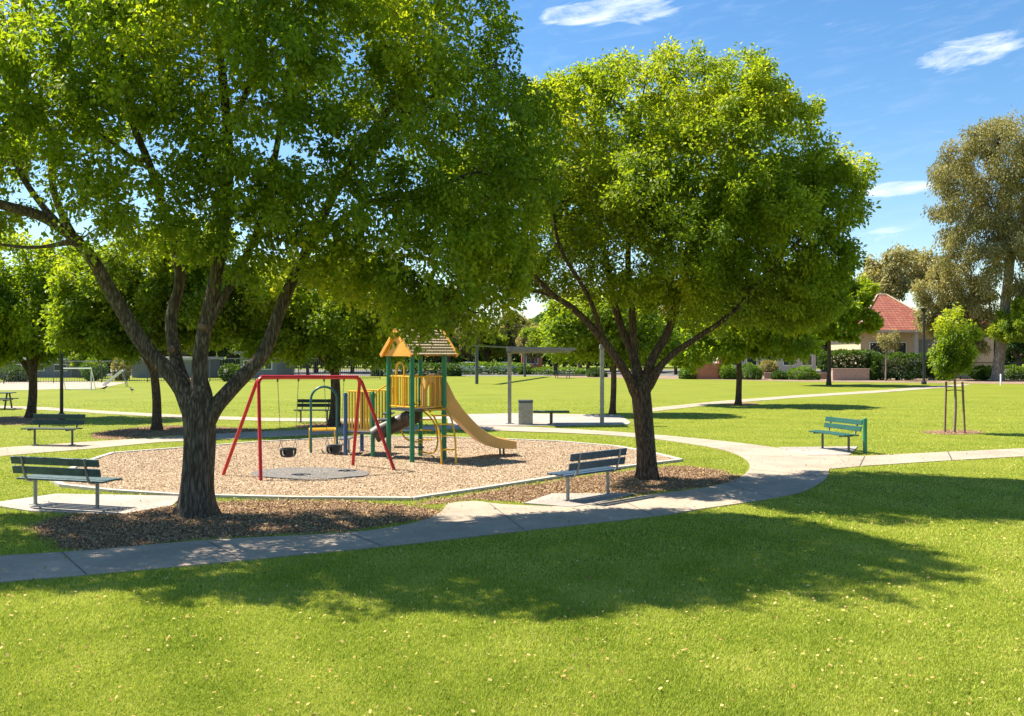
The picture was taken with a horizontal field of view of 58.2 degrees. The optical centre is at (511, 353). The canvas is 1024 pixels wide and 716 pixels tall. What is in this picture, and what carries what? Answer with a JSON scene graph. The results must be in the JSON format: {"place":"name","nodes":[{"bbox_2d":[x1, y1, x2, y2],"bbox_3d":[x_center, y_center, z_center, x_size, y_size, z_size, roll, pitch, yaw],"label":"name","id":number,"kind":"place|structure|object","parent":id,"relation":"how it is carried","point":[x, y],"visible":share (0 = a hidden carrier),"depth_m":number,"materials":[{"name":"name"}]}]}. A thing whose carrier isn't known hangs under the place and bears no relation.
{"place":"outdoors","nodes":[
{"label":"outdoors","id":0,"kind":"place"},
{"bbox_2d":[0,381,127,389],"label":"pavement","id":1,"kind":"structure","parent":0,"point":[15,385],"depth_m":72.67,"materials":[{"name":"concrete"}]},
{"bbox_2d":[0,493,177,514],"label":"concrete pad","id":2,"kind":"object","parent":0,"point":[78,503],"depth_m":15.24,"materials":[{"name":"concrete"}]},
{"bbox_2d":[10,456,122,508],"bbox_3d":[-7.253,2.063,14.953,1.720,0.834,0.600,0,0,17],"label":"park bench","id":3,"kind":"object","parent":2,"relation":"on","point":[89,476],"visible":1,"depth_m":14.76,"materials":[{"name":"metal"}]},
{"bbox_2d":[0,426,435,455],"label":"path","id":4,"kind":"structure","parent":0,"point":[45,448],"depth_m":26.16,"materials":[{"name":"concrete"}]},
{"bbox_2d":[20,413,85,444],"bbox_3d":[-12.546,2.063,25.178,1.550,0.834,0.600,0,0,8],"label":"park bench","id":5,"kind":"object","parent":4,"relation":"on","point":[77,422],"visible":1,"depth_m":25.33,"materials":[{"name":"metal"}]},
{"bbox_2d":[0,406,447,421],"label":"path","id":6,"kind":"structure","parent":0,"point":[179,416],"depth_m":37.19,"materials":[{"name":"concrete"}]},
{"bbox_2d":[234,351,293,377],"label":"school building","id":7,"kind":"structure","parent":0,"point":[280,368],"depth_m":95.00,"materials":[{"name":"white paint"}]},
{"bbox_2d":[66,436,672,495],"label":"wood chips","id":8,"kind":"object","parent":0,"point":[148,461],"visible":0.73,"depth_m":20.43,"materials":[{"name":"wood"}]},
{"bbox_2d":[0,425,828,582],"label":"path","id":9,"kind":"structure","parent":0,"point":[458,522],"depth_m":13.46,"materials":[{"name":"concrete"}]},
{"bbox_2d":[0,357,1023,715],"bbox_3d":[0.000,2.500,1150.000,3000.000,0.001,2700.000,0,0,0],"label":"ground","id":10,"kind":"structure","parent":0,"point":[560,391],"depth_m":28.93,"materials":[{"name":"plant"}]},
{"bbox_2d":[0,392,18,409],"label":"picnic table","id":11,"kind":"object","parent":10,"relation":"on","point":[5,399],"visible":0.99,"depth_m":41.59,"materials":[{"name":"metal"}]},
{"bbox_2d":[1,365,28,380],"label":"shrub","id":12,"kind":"object","parent":10,"relation":"on","point":[15,371],"visible":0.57,"depth_m":83.28,"materials":[{"name":"green plant"}]},
{"bbox_2d":[0,416,57,424],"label":"mulch bed","id":13,"kind":"object","parent":10,"relation":"on","point":[18,422],"visible":0.52,"depth_m":34.47,"materials":[{"name":"brown wood"}]},
{"bbox_2d":[0,227,99,417],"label":"shade tree","id":14,"kind":"object","parent":13,"relation":"on","point":[23,295],"visible":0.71,"depth_m":35.00,"materials":[{"name":"green plant"}]},
{"bbox_2d":[58,351,64,419],"bbox_3d":[-16.958,0.190,34.639,0.352,4.620,0.352,0,0,0],"label":"lamp post","id":15,"kind":"object","parent":13,"relation":"on","point":[61,384],"visible":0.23,"depth_m":34.58,"materials":[{"name":"metal"}]},
{"bbox_2d":[2,357,103,376],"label":"sports pavilion","id":16,"kind":"structure","parent":10,"relation":"on","point":[44,373],"depth_m":98.00,"materials":[{"name":"white paint"}]},
{"bbox_2d":[63,368,95,389],"bbox_3d":[-30.346,1.739,64.376,2.100,1.558,1.084,0,0,-8],"label":"soccer goal","id":17,"kind":"object","parent":10,"relation":"on","point":[91,388],"visible":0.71,"depth_m":64.00,"materials":[{"name":"white paint"}]},
{"bbox_2d":[67,349,110,374],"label":"background tree","id":18,"kind":"object","parent":10,"relation":"on","point":[78,357],"visible":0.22,"depth_m":95.55,"materials":[{"name":"green plant"}]},
{"bbox_2d":[80,355,109,380],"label":"shrub","id":19,"kind":"object","parent":10,"relation":"on","point":[87,377],"visible":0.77,"depth_m":85.44,"materials":[{"name":"green plant"}]},
{"bbox_2d":[0,360,191,383],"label":"metal fence","id":20,"kind":"object","parent":10,"relation":"on","point":[117,380],"visible":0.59,"depth_m":79.54,"materials":[{"name":"metal"}]},
{"bbox_2d":[102,370,127,386],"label":"slide","id":21,"kind":"object","parent":10,"relation":"on","point":[113,377],"visible":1,"depth_m":70.02,"materials":[{"name":"white paint"}]},
{"bbox_2d":[110,357,132,379],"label":"shrub","id":22,"kind":"object","parent":10,"relation":"on","point":[127,370],"visible":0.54,"depth_m":87.37,"materials":[{"name":"green plant"}]},
{"bbox_2d":[132,357,223,377],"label":"school building","id":23,"kind":"structure","parent":10,"relation":"on","point":[213,368],"depth_m":97.00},
{"bbox_2d":[91,426,264,439],"bbox_3d":[-11.244,2.507,29.887,5.180,0.030,4.307,0,0,-40],"label":"mulch bed","id":24,"kind":"object","parent":10,"relation":"on","point":[147,433],"visible":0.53,"depth_m":29.21,"materials":[{"name":"brown wood"}]},
{"bbox_2d":[36,211,274,429],"bbox_3d":[-11.624,-1.135,30.371,7.901,7.272,4.661,0,0,0],"label":"shade tree","id":25,"kind":"object","parent":24,"relation":"on","point":[83,319],"visible":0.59,"depth_m":29.36,"materials":[{"name":"green plant"}]},
{"bbox_2d":[208,334,233,356],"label":"background tree","id":26,"kind":"object","parent":10,"relation":"on","point":[221,352],"visible":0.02,"depth_m":105.40,"materials":[{"name":"green plant"}]},
{"bbox_2d":[217,363,241,381],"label":"shrub","id":27,"kind":"object","parent":10,"relation":"on","point":[230,371],"visible":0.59,"depth_m":83.38,"materials":[{"name":"green plant"}]},
{"bbox_2d":[36,501,436,549],"bbox_3d":[-4.056,2.509,14.026,5.809,0.030,3.364,0,0,-22],"label":"mulch bed","id":28,"kind":"object","parent":10,"relation":"on","point":[287,530],"visible":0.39,"depth_m":13.38,"materials":[{"name":"brown plant"}]},
{"bbox_2d":[0,0,572,517],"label":"shade tree","id":29,"kind":"object","parent":28,"relation":"on","point":[144,38],"visible":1,"depth_m":12.91,"materials":[{"name":"green plant"}]},
{"bbox_2d":[0,416,986,551],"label":"bark chips","id":30,"kind":"object","parent":28,"relation":"on","point":[684,480],"visible":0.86,"depth_m":14.27,"materials":[{"name":"wood"}]},
{"bbox_2d":[209,358,379,381],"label":"metal fence","id":31,"kind":"object","parent":10,"relation":"on","point":[377,377],"visible":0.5,"depth_m":87.94,"materials":[{"name":"metal"}]},
{"bbox_2d":[292,331,325,374],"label":"background tree","id":32,"kind":"object","parent":10,"relation":"on","point":[307,369],"visible":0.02,"depth_m":100.77,"materials":[{"name":"green plant"}]},
{"bbox_2d":[293,399,330,421],"bbox_3d":[-7.207,2.063,33.495,1.350,0.834,0.600,0,0,2],"label":"park bench","id":33,"kind":"object","parent":10,"relation":"on","point":[302,401],"visible":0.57,"depth_m":33.69,"materials":[{"name":"metal"}]},
{"bbox_2d":[295,423,375,428],"bbox_3d":[-6.181,2.505,31.980,2.427,0.030,2.874,0,0,30],"label":"mulch bed","id":34,"kind":"object","parent":10,"relation":"on","point":[323,424],"visible":0.35,"depth_m":31.60,"materials":[{"name":"brown wood"}]},
{"bbox_2d":[223,238,417,425],"bbox_3d":[-6.425,-0.779,31.903,7.469,6.578,4.643,0,0,0],"label":"shade tree","id":35,"kind":"object","parent":34,"relation":"on","point":[309,316],"visible":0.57,"depth_m":30.96,"materials":[{"name":"green plant"}]},
{"bbox_2d":[50,436,682,500],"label":"kerb","id":36,"kind":"structure","parent":10,"relation":"on","point":[244,496],"depth_m":16.68,"materials":[{"name":"concrete"}]},
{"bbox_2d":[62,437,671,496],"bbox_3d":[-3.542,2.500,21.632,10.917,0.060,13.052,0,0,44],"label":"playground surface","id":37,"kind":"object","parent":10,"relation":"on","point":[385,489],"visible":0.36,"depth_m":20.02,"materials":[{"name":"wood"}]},
{"bbox_2d":[221,375,395,480],"bbox_3d":[-4.199,1.455,19.174,3.316,2.059,1.332,0,0,-34],"label":"swing set","id":38,"kind":"object","parent":37,"relation":"on","point":[262,377],"visible":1,"depth_m":18.91,"materials":[{"name":"red paint"}]},
{"bbox_2d":[277,379,298,457],"bbox_3d":[-4.597,1.293,18.889,0.498,1.654,0.280,0,0,-38],"label":"bucket swing","id":39,"kind":"object","parent":38,"relation":"hanging from","point":[287,452],"visible":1,"depth_m":18.80,"materials":[{"name":"black rubber"}]},
{"bbox_2d":[323,379,344,453],"bbox_3d":[-3.775,1.301,19.524,0.504,1.638,0.280,0,0,-38],"label":"bucket swing","id":40,"kind":"object","parent":38,"relation":"hanging from","point":[334,448],"visible":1,"depth_m":19.43,"materials":[{"name":"black rubber"}]},
{"bbox_2d":[251,467,369,479],"bbox_3d":[-4.169,2.462,19.023,2.478,0.015,1.882,0,0,0],"label":"rubber mat","id":41,"kind":"object","parent":37,"relation":"on","point":[326,474],"visible":0.98,"depth_m":18.90,"materials":[{"name":"rubber"}]},
{"bbox_2d":[309,386,337,452],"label":"climbing arch","id":42,"kind":"structure","parent":37,"relation":"on","point":[311,429],"depth_m":23.05,"materials":[{"name":"teal paint"}]},
{"bbox_2d":[333,328,516,464],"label":"play tower","id":43,"kind":"structure","parent":37,"relation":"on","point":[442,398],"depth_m":21.76,"materials":[{"name":"green paint"}]},
{"bbox_2d":[370,362,461,375],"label":"hedge","id":44,"kind":"object","parent":10,"relation":"on","point":[451,371],"visible":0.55,"depth_m":103.18,"materials":[{"name":"green plant"}]},
{"bbox_2d":[473,345,525,383],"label":"shelter","id":45,"kind":"object","parent":10,"relation":"on","point":[476,364],"visible":0.65,"depth_m":76.58,"materials":[{"name":"metal"}]},
{"bbox_2d":[0,446,1023,715],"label":"fallen leaves","id":46,"kind":"object","parent":10,"relation":"on","point":[534,558],"visible":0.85,"depth_m":11.08,"materials":[{"name":"beige plant"}]},
{"bbox_2d":[451,361,585,374],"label":"hedge","id":47,"kind":"object","parent":10,"relation":"on","point":[578,371],"visible":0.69,"depth_m":111.12,"materials":[{"name":"green plant"}]},
{"bbox_2d":[23,311,1023,367],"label":"wood","id":48,"kind":"object","parent":10,"relation":"on","point":[1009,357],"visible":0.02,"depth_m":161.86,"materials":[{"name":"green plant"}]},
{"bbox_2d":[415,468,735,504],"bbox_3d":[1.646,2.508,17.190,7.536,0.030,2.454,0,0,-41],"label":"mulch bed","id":49,"kind":"object","parent":10,"relation":"on","point":[502,499],"visible":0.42,"depth_m":17.18,"materials":[{"name":"brown wood"}]},
{"bbox_2d":[422,34,882,480],"bbox_3d":[2.582,-1.847,18.223,8.994,8.797,6.706,0,0,0],"label":"shade tree","id":50,"kind":"object","parent":49,"relation":"on","point":[766,202],"visible":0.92,"depth_m":16.92,"materials":[{"name":"green plant"}]},
{"bbox_2d":[538,286,681,413],"bbox_3d":[4.107,-0.431,38.443,6.230,5.872,4.415,0,0,0],"label":"shade tree","id":51,"kind":"object","parent":10,"relation":"on","point":[558,327],"visible":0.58,"depth_m":37.33,"materials":[{"name":"green plant"}]},
{"bbox_2d":[723,402,758,405],"bbox_3d":[11.356,2.504,46.159,2.640,0.030,2.128,0,0,-37],"label":"mulch bed","id":52,"kind":"object","parent":10,"relation":"on","point":[745,403],"visible":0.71,"depth_m":46.26,"materials":[{"name":"brown wood"}]},
{"bbox_2d":[657,288,824,404],"bbox_3d":[11.099,-0.611,44.779,8.342,6.234,5.563,0,0,0],"label":"shade tree","id":53,"kind":"object","parent":52,"relation":"on","point":[739,345],"visible":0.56,"depth_m":43.83,"materials":[{"name":"green plant"}]},
{"bbox_2d":[781,261,884,384],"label":"shade tree","id":54,"kind":"object","parent":10,"relation":"on","point":[846,327],"visible":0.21,"depth_m":72.31,"materials":[{"name":"green plant"}]},
{"bbox_2d":[920,308,927,383],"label":"lamp post","id":55,"kind":"object","parent":10,"relation":"on","point":[923,310],"visible":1,"depth_m":75.57,"materials":[{"name":"metal"}]},
{"bbox_2d":[922,430,983,434],"bbox_3d":[14.100,2.506,29.355,2.175,0.030,1.400,0,0,-30],"label":"mulch bed","id":56,"kind":"object","parent":10,"relation":"on","point":[943,433],"visible":0.58,"depth_m":29.19,"materials":[{"name":"brown wood"}]},
{"bbox_2d":[944,382,946,431],"bbox_3d":[13.823,1.690,29.337,0.095,1.621,0.050,0,0,0],"label":"stake","id":57,"kind":"object","parent":56,"relation":"on","point":[945,407],"visible":1,"depth_m":29.31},
{"bbox_2d":[926,302,986,431],"bbox_3d":[14.066,0.416,29.150,1.812,4.172,1.512,0,0,0],"label":"young tree","id":58,"kind":"object","parent":56,"relation":"on","point":[951,358],"visible":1,"depth_m":28.99,"materials":[{"name":"green plant"}]},
{"bbox_2d":[961,382,965,432],"bbox_3d":[14.184,1.690,28.895,0.125,1.622,0.050,0,0,0],"label":"stake","id":59,"kind":"object","parent":56,"relation":"on","point":[963,409],"visible":1,"depth_m":28.87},
{"bbox_2d":[0,0,1023,353],"label":"sky","id":60,"kind":"structure","parent":0,"point":[899,79],"materials":[{"name":"blue"}]},
{"bbox_2d":[521,354,541,371],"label":"brick building","id":61,"kind":"structure","parent":0,"point":[538,362],"depth_m":125.00,"materials":[{"name":"brown brick"}]},
{"bbox_2d":[448,413,630,425],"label":"path","id":62,"kind":"structure","parent":0,"point":[497,419],"depth_m":34.26,"materials":[{"name":"concrete"}]},
{"bbox_2d":[518,400,532,424],"bbox_3d":[0.480,2.053,32.486,0.530,0.855,0.510,0,0,0],"label":"litter bin","id":63,"kind":"object","parent":62,"relation":"on","point":[525,412],"visible":1,"depth_m":32.25,"materials":[{"name":"metal"}]},
{"bbox_2d":[505,346,576,423],"bbox_3d":[1.015,1.105,33.071,2.500,2.750,2.200,0,0,0],"label":"shelter","id":64,"kind":"object","parent":62,"relation":"on","point":[510,350],"visible":1,"depth_m":32.60,"materials":[{"name":"metal"}]},
{"bbox_2d":[533,411,569,423],"bbox_3d":[1.384,2.245,32.486,1.270,0.470,0.500,0,0,0],"label":"slab table","id":65,"kind":"object","parent":62,"relation":"on","point":[551,416],"visible":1,"depth_m":32.24,"materials":[{"name":"metal"}]},
{"bbox_2d":[598,344,605,423],"bbox_3d":[3.286,1.070,32.670,0.480,2.820,0.300,0,0,0],"label":"light pole","id":66,"kind":"object","parent":62,"relation":"on","point":[601,347],"visible":0.88,"depth_m":32.60,"materials":[{"name":"metal"}]},
{"bbox_2d":[106,369,1016,375],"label":"road","id":67,"kind":"structure","parent":0,"point":[664,372],"depth_m":123.93,"materials":[{"name":"asphalt"}]},
{"bbox_2d":[433,337,456,371],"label":"background tree","id":68,"kind":"object","parent":67,"relation":"on","point":[454,345],"visible":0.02,"depth_m":124.56,"materials":[{"name":"green plant"}]},
{"bbox_2d":[428,284,466,363],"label":"background tree","id":69,"kind":"object","parent":67,"relation":"on","point":[449,357],"visible":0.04,"depth_m":130.37,"materials":[{"name":"green plant"}]},
{"bbox_2d":[454,320,480,371],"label":"background tree","id":70,"kind":"object","parent":67,"relation":"on","point":[462,349],"visible":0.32,"depth_m":127.05,"materials":[{"name":"green plant"}]},
{"bbox_2d":[463,317,509,370],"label":"background tree","id":71,"kind":"object","parent":67,"relation":"on","point":[486,353],"visible":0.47,"depth_m":131.02,"materials":[{"name":"green plant"}]},
{"bbox_2d":[496,311,535,362],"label":"background tree","id":72,"kind":"object","parent":67,"relation":"on","point":[514,331],"visible":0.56,"depth_m":133.09,"materials":[{"name":"green plant"}]},
{"bbox_2d":[515,323,543,369],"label":"background tree","id":73,"kind":"object","parent":67,"relation":"on","point":[520,341],"visible":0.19,"depth_m":119.47,"materials":[{"name":"green plant"}]},
{"bbox_2d":[533,311,566,370],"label":"background tree","id":74,"kind":"object","parent":67,"relation":"on","point":[538,319],"depth_m":131.55,"materials":[{"name":"green plant"}]},
{"bbox_2d":[712,346,821,374],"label":"house","id":75,"kind":"structure","parent":67,"relation":"on","point":[783,365],"depth_m":108.00,"materials":[{"name":"ceramic"}]},
{"bbox_2d":[801,355,812,365],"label":"window","id":76,"kind":"structure","parent":75,"relation":"in","point":[810,363],"depth_m":107.89,"materials":[{"name":"white paint"}]},
{"bbox_2d":[994,319,1023,373],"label":"background tree","id":77,"kind":"object","parent":67,"relation":"on","point":[1014,345],"visible":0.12,"depth_m":110.60,"materials":[{"name":"green plant"}]},
{"bbox_2d":[524,493,635,506],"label":"path","id":78,"kind":"structure","parent":0,"point":[545,500],"depth_m":15.63,"materials":[{"name":"concrete"}]},
{"bbox_2d":[547,448,626,500],"bbox_3d":[1.323,2.063,15.912,1.450,0.834,0.600,0,0,-44],"label":"park bench","id":79,"kind":"object","parent":78,"relation":"on","point":[586,467],"visible":1,"depth_m":15.72,"materials":[{"name":"metal"}]},
{"bbox_2d":[552,375,1023,383],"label":"garden soil","id":80,"kind":"structure","parent":0,"point":[967,381],"depth_m":86.38,"materials":[{"name":"soil"}]},
{"bbox_2d":[519,323,588,374],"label":"background tree","id":81,"kind":"object","parent":80,"relation":"on","point":[532,335],"visible":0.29,"depth_m":107.87,"materials":[{"name":"green plant"}]},
{"bbox_2d":[585,366,607,376],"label":"shrub","id":82,"kind":"object","parent":80,"relation":"on","point":[594,371],"visible":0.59,"depth_m":99.36,"materials":[{"name":"green plant"}]},
{"bbox_2d":[678,367,697,378],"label":"shrub","id":83,"kind":"object","parent":80,"relation":"on","point":[685,375],"visible":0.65,"depth_m":91.21,"materials":[{"name":"green plant"}]},
{"bbox_2d":[690,363,722,378],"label":"garden wall","id":84,"kind":"structure","parent":80,"relation":"on","point":[706,371],"depth_m":91.12,"materials":[{"name":"orange brick"}]},
{"bbox_2d":[718,363,735,378],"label":"shrub","id":85,"kind":"object","parent":80,"relation":"on","point":[729,372],"visible":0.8,"depth_m":90.32,"materials":[{"name":"green plant"}]},
{"bbox_2d":[742,362,762,379],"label":"shrub","id":86,"kind":"object","parent":80,"relation":"on","point":[754,370],"visible":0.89,"depth_m":89.28,"materials":[{"name":"green plant"}]},
{"bbox_2d":[758,360,778,375],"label":"shrub","id":87,"kind":"object","parent":80,"relation":"on","point":[771,365],"visible":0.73,"depth_m":93.33,"materials":[{"name":"beige plant"}]},
{"bbox_2d":[770,369,788,379],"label":"shrub","id":88,"kind":"object","parent":80,"relation":"on","point":[778,374],"visible":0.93,"depth_m":89.35,"materials":[{"name":"green plant"}]},
{"bbox_2d":[764,373,826,378],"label":"garden wall","id":89,"kind":"structure","parent":80,"relation":"on","point":[822,376],"depth_m":91.84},
{"bbox_2d":[785,365,820,379],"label":"shrub","id":90,"kind":"object","parent":80,"relation":"on","point":[812,373],"visible":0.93,"depth_m":88.42,"materials":[{"name":"green plant"}]},
{"bbox_2d":[816,348,882,371],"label":"hedge","id":91,"kind":"object","parent":80,"relation":"on","point":[853,355],"visible":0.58,"depth_m":88.00,"materials":[{"name":"green plant"}]},
{"bbox_2d":[831,368,869,379],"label":"planter wall","id":92,"kind":"structure","parent":80,"relation":"on","point":[850,373],"depth_m":86.92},
{"bbox_2d":[870,368,878,379],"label":"shrub","id":93,"kind":"object","parent":80,"relation":"on","point":[873,375],"visible":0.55,"depth_m":86.94,"materials":[{"name":"green plant"}]},
{"bbox_2d":[872,328,902,380],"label":"sapling","id":94,"kind":"object","parent":80,"relation":"on","point":[889,342],"visible":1,"depth_m":84.49,"materials":[{"name":"green plant"}]},
{"bbox_2d":[865,351,958,380],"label":"hedge","id":95,"kind":"object","parent":80,"relation":"on","point":[909,373],"visible":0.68,"depth_m":87.05,"materials":[{"name":"green plant"}]},
{"bbox_2d":[831,294,993,377],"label":"house","id":96,"kind":"structure","parent":80,"relation":"on","point":[895,313],"depth_m":96.50,"materials":[{"name":"tile"}]},
{"bbox_2d":[869,342,888,354],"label":"window","id":97,"kind":"structure","parent":96,"relation":"in","point":[871,346],"depth_m":96.38,"materials":[{"name":"glass"}]},
{"bbox_2d":[893,342,906,357],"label":"window","id":98,"kind":"structure","parent":96,"relation":"in","point":[903,348],"depth_m":96.38,"materials":[{"name":"white paint"}]},
{"bbox_2d":[918,340,931,371],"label":"door","id":99,"kind":"structure","parent":96,"relation":"in","point":[920,342],"depth_m":96.43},
{"bbox_2d":[906,257,1000,379],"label":"gum tree","id":100,"kind":"object","parent":80,"relation":"on","point":[944,285],"visible":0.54,"depth_m":86.14,"materials":[{"name":"green plant"}]},
{"bbox_2d":[920,105,1023,380],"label":"gum tree","id":101,"kind":"object","parent":80,"relation":"on","point":[1004,224],"visible":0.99,"depth_m":83.32,"materials":[{"name":"green plant"}]},
{"bbox_2d":[968,364,991,379],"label":"shrub","id":102,"kind":"object","parent":80,"relation":"on","point":[984,374],"visible":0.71,"depth_m":87.47,"materials":[{"name":"green plant"}]},
{"bbox_2d":[960,362,1023,379],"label":"metal fence","id":103,"kind":"object","parent":80,"relation":"on","point":[962,378],"visible":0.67,"depth_m":87.26,"materials":[{"name":"metal"}]},
{"bbox_2d":[985,295,1023,343],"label":"shade tree","id":104,"kind":"object","parent":80,"relation":"on","point":[1003,330],"visible":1,"depth_m":82.00,"materials":[{"name":"green plant"}]},
{"bbox_2d":[1005,364,1023,379],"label":"shrub","id":105,"kind":"object","parent":80,"relation":"on","point":[1021,375],"visible":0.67,"depth_m":88.38,"materials":[{"name":"green plant"}]},
{"bbox_2d":[652,384,967,411],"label":"path","id":106,"kind":"structure","parent":0,"point":[762,399],"depth_m":53.81,"materials":[{"name":"concrete"}]},
{"bbox_2d":[778,446,857,454],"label":"path","id":107,"kind":"structure","parent":0,"point":[837,450],"depth_m":23.59,"materials":[{"name":"concrete"}]},
{"bbox_2d":[808,416,866,452],"bbox_3d":[8.349,2.040,23.611,0.615,0.880,1.573,0,0,-18],"label":"park bench","id":108,"kind":"object","parent":107,"relation":"on","point":[857,422],"visible":1,"depth_m":23.41,"materials":[{"name":"metal"}]},
{"bbox_2d":[856,242,956,301],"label":"gum tree","id":109,"kind":"object","parent":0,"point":[908,266],"visible":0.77,"depth_m":122.06,"materials":[{"name":"green plant"}]},
{"bbox_2d":[804,448,1023,468],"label":"path","id":110,"kind":"structure","parent":0,"point":[853,461],"depth_m":22.08,"materials":[{"name":"concrete"}]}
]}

